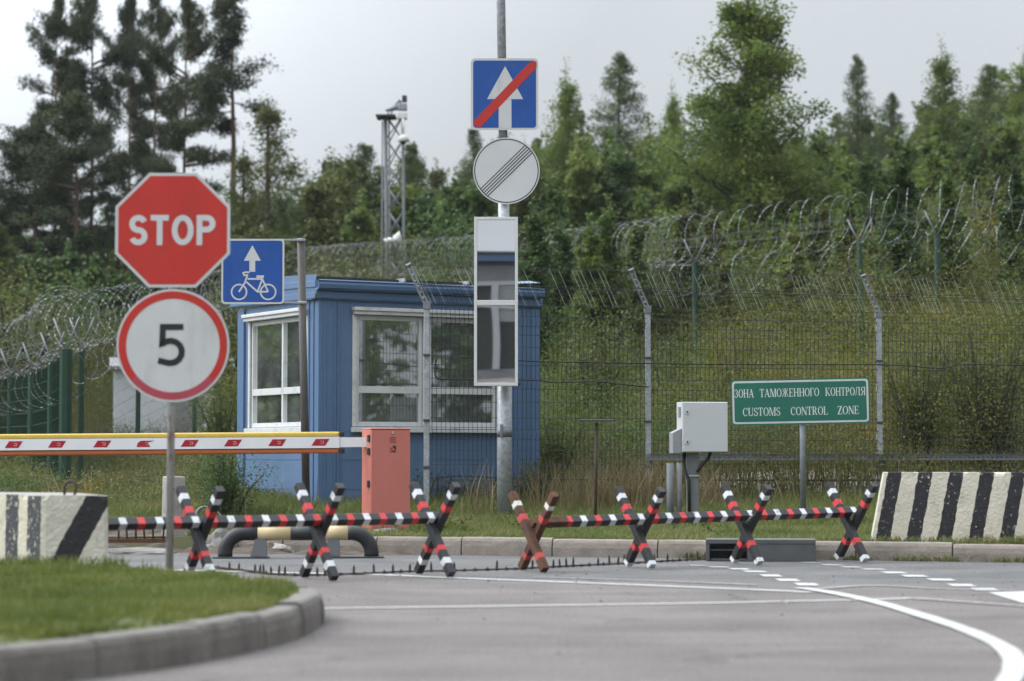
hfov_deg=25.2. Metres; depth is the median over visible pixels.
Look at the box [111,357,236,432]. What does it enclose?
white shed
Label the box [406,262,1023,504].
wire fence
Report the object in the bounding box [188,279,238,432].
shrub
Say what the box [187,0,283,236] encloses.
pine tree
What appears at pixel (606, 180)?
woods
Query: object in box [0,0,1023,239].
sky
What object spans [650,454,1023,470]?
cable tray
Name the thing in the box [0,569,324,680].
island kerb
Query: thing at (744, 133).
birch tree
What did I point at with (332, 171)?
birch tree
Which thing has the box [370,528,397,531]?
rubble stone
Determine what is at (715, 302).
shrub
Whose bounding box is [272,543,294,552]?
rubble stone
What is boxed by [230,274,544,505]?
guard booth
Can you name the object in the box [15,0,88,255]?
pine tree
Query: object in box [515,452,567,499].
shrub
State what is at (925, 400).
shrub
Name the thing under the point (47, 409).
razor fence
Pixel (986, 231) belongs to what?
shrub
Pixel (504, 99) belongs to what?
sign pole
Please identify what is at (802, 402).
customs sign
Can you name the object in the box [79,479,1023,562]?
verge grass
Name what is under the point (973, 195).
shrub
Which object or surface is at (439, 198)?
birch tree
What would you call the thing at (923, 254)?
shrub
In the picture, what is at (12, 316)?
shrub
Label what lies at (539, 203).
birch tree
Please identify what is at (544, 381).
cable
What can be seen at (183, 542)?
ground
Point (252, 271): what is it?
sign post
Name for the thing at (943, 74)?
birch tree
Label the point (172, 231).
sign post
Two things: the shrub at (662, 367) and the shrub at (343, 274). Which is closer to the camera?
the shrub at (662, 367)
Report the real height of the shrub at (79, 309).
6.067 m
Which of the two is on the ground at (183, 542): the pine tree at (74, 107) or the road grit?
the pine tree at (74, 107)
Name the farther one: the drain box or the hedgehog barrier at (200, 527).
the drain box
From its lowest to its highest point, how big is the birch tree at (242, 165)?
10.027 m
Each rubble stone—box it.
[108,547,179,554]
[208,528,237,546]
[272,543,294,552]
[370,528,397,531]
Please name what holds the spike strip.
on the road
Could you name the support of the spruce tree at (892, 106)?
on the ground at (183, 542)
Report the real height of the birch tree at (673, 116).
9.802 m
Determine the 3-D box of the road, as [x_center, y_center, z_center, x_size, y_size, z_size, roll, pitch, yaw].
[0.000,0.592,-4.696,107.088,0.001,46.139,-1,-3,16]
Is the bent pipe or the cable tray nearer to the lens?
the bent pipe
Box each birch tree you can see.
[155,91,312,311]
[219,142,293,318]
[317,153,353,243]
[414,172,468,257]
[509,135,547,260]
[532,57,596,243]
[631,0,864,281]
[651,74,683,224]
[785,114,825,229]
[903,33,990,195]
[973,48,1023,177]
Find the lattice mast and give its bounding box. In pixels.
[376,95,409,278]
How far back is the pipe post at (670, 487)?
23.03 m
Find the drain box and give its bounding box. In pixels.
[706,538,815,561]
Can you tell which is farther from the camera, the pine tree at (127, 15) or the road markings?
the pine tree at (127, 15)
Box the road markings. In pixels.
[178,562,1023,680]
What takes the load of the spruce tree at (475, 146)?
on the ground at (183, 542)
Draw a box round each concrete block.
[0,480,107,564]
[871,472,1023,542]
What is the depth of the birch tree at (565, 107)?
74.25 m
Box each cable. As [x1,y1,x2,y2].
[434,358,648,387]
[437,475,880,506]
[460,356,1023,368]
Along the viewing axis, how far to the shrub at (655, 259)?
46.05 m
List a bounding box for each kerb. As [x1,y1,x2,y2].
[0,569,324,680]
[206,535,1023,562]
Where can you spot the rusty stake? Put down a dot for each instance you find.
(595, 468)
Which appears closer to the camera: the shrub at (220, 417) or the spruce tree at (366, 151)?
the shrub at (220, 417)
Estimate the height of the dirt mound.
0.230 m
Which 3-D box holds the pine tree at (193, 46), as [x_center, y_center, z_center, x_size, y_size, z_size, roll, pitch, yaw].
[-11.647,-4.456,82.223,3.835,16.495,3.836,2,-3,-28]
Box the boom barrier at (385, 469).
[0,428,410,529]
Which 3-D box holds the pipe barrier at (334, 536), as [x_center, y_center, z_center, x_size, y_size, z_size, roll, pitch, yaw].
[-1.758,1.657,18.890,1.400,0.262,0.200,0,-3,-4]
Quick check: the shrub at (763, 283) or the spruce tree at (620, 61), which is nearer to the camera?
the shrub at (763, 283)
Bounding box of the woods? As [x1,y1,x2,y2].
[0,68,1023,420]
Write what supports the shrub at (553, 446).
on the ground at (183, 542)
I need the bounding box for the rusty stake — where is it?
[579,420,614,514]
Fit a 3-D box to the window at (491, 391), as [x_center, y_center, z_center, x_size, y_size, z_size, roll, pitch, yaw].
[-0.548,0.394,25.690,0.995,1.280,0.110,2,-3,-30]
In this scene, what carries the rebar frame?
on the dirt edge
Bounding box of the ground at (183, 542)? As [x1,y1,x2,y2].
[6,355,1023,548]
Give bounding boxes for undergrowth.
[0,157,1023,509]
[0,291,1023,506]
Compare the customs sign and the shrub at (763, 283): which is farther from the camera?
the shrub at (763, 283)
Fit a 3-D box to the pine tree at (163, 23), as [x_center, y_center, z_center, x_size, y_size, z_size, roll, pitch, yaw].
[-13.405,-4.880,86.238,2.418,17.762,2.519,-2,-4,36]
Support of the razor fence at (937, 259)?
on the ground at (183, 542)
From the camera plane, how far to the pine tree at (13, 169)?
83.33 m
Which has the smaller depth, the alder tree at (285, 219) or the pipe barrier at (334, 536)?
the pipe barrier at (334, 536)
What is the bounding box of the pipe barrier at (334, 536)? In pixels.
[212,526,383,557]
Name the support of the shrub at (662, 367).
on the ground at (183, 542)
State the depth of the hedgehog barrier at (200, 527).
15.41 m
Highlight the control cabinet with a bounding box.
[669,402,727,511]
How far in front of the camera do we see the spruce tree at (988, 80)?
78.42 m
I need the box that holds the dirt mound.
[108,529,188,536]
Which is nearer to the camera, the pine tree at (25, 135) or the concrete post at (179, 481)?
the concrete post at (179, 481)
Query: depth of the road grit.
13.66 m
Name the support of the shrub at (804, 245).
on the ground at (183, 542)
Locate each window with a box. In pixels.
[244,315,307,431]
[351,315,423,432]
[430,318,496,432]
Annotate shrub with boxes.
[0,234,123,419]
[0,250,112,433]
[176,365,236,457]
[182,426,278,515]
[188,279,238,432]
[260,216,439,293]
[379,163,518,282]
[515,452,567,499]
[521,204,664,298]
[540,293,656,440]
[540,403,602,484]
[573,196,745,351]
[610,321,718,427]
[654,248,772,373]
[689,301,774,427]
[715,241,853,372]
[756,221,888,365]
[835,219,930,347]
[859,315,985,471]
[883,288,1023,471]
[911,151,1008,275]
[959,176,1007,316]
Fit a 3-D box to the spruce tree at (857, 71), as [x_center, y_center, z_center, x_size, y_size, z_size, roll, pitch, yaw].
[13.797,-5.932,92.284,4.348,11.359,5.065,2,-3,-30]
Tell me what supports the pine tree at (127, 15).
on the ground at (183, 542)
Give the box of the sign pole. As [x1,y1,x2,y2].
[471,0,539,514]
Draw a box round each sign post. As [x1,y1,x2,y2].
[115,173,229,568]
[221,238,309,513]
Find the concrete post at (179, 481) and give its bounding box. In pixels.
[161,476,184,535]
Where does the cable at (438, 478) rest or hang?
attached to the wire fence at (647, 318)
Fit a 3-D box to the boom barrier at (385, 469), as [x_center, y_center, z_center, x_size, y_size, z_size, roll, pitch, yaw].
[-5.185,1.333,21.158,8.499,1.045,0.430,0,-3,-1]
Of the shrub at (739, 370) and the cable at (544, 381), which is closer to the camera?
the cable at (544, 381)
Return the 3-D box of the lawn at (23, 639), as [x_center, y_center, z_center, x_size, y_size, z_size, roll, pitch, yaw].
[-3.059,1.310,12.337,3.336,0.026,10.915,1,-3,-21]
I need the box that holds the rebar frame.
[108,529,165,542]
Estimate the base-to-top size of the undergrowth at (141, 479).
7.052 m
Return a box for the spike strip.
[214,551,705,576]
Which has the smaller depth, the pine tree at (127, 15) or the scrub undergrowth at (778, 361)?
the scrub undergrowth at (778, 361)
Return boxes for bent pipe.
[195,506,229,528]
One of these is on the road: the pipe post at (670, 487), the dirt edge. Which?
the dirt edge
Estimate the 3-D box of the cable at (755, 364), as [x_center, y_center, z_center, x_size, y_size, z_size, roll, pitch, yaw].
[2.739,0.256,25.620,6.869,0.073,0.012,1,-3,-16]
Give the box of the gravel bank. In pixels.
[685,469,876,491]
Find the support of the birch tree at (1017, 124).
on the ground at (183, 542)
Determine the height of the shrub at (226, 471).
1.213 m
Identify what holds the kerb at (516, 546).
on the ground at (183, 542)
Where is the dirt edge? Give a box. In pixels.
[108,542,419,555]
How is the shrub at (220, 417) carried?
on the ground at (183, 542)
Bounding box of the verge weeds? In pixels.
[382,515,869,536]
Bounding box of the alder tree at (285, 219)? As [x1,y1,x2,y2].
[234,172,312,333]
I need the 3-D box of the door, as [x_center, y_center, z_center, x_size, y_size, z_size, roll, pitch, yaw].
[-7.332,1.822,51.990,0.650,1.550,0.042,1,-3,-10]
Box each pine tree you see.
[0,108,89,290]
[0,139,91,293]
[6,87,128,274]
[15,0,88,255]
[35,0,144,251]
[94,0,176,272]
[122,0,190,187]
[131,0,238,194]
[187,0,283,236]
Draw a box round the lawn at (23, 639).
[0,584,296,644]
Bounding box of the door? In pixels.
[175,394,202,432]
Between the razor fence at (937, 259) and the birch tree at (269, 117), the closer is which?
the razor fence at (937, 259)
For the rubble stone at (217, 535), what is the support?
on the dirt edge
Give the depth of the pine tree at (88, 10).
86.12 m
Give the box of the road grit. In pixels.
[152,563,1020,678]
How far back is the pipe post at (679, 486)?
23.03 m
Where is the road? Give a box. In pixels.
[1,553,1023,680]
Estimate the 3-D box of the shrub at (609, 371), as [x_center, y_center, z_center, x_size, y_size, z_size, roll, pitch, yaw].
[1.221,0.580,33.858,1.822,2.635,2.230,0,-3,2]
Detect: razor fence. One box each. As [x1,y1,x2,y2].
[0,286,100,486]
[38,270,239,482]
[286,175,1023,373]
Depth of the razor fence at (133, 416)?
33.83 m
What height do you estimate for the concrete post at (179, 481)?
0.718 m
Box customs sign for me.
[730,377,870,508]
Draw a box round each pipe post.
[667,463,673,512]
[676,463,681,511]
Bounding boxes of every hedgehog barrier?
[108,482,460,580]
[508,482,878,571]
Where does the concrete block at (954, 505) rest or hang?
on the ground at (183, 542)
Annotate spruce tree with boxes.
[342,142,384,248]
[375,141,436,241]
[454,128,494,205]
[585,51,658,191]
[830,53,890,173]
[869,91,919,175]
[964,63,1021,177]
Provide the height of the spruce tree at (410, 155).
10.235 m
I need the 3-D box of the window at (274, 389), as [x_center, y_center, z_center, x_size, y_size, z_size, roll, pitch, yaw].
[-2.630,0.396,25.729,0.110,1.280,1.650,2,-3,-30]
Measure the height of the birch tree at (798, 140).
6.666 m
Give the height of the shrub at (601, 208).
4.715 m
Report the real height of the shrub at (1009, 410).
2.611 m
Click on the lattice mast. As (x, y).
(401, 117)
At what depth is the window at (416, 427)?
25.22 m
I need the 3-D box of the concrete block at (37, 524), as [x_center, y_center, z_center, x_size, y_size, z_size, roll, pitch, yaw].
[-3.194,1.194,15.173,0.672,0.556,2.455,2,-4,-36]
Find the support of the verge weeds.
on the ground at (183, 542)
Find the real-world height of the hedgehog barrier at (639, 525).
0.624 m
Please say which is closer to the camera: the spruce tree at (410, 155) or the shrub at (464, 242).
the shrub at (464, 242)

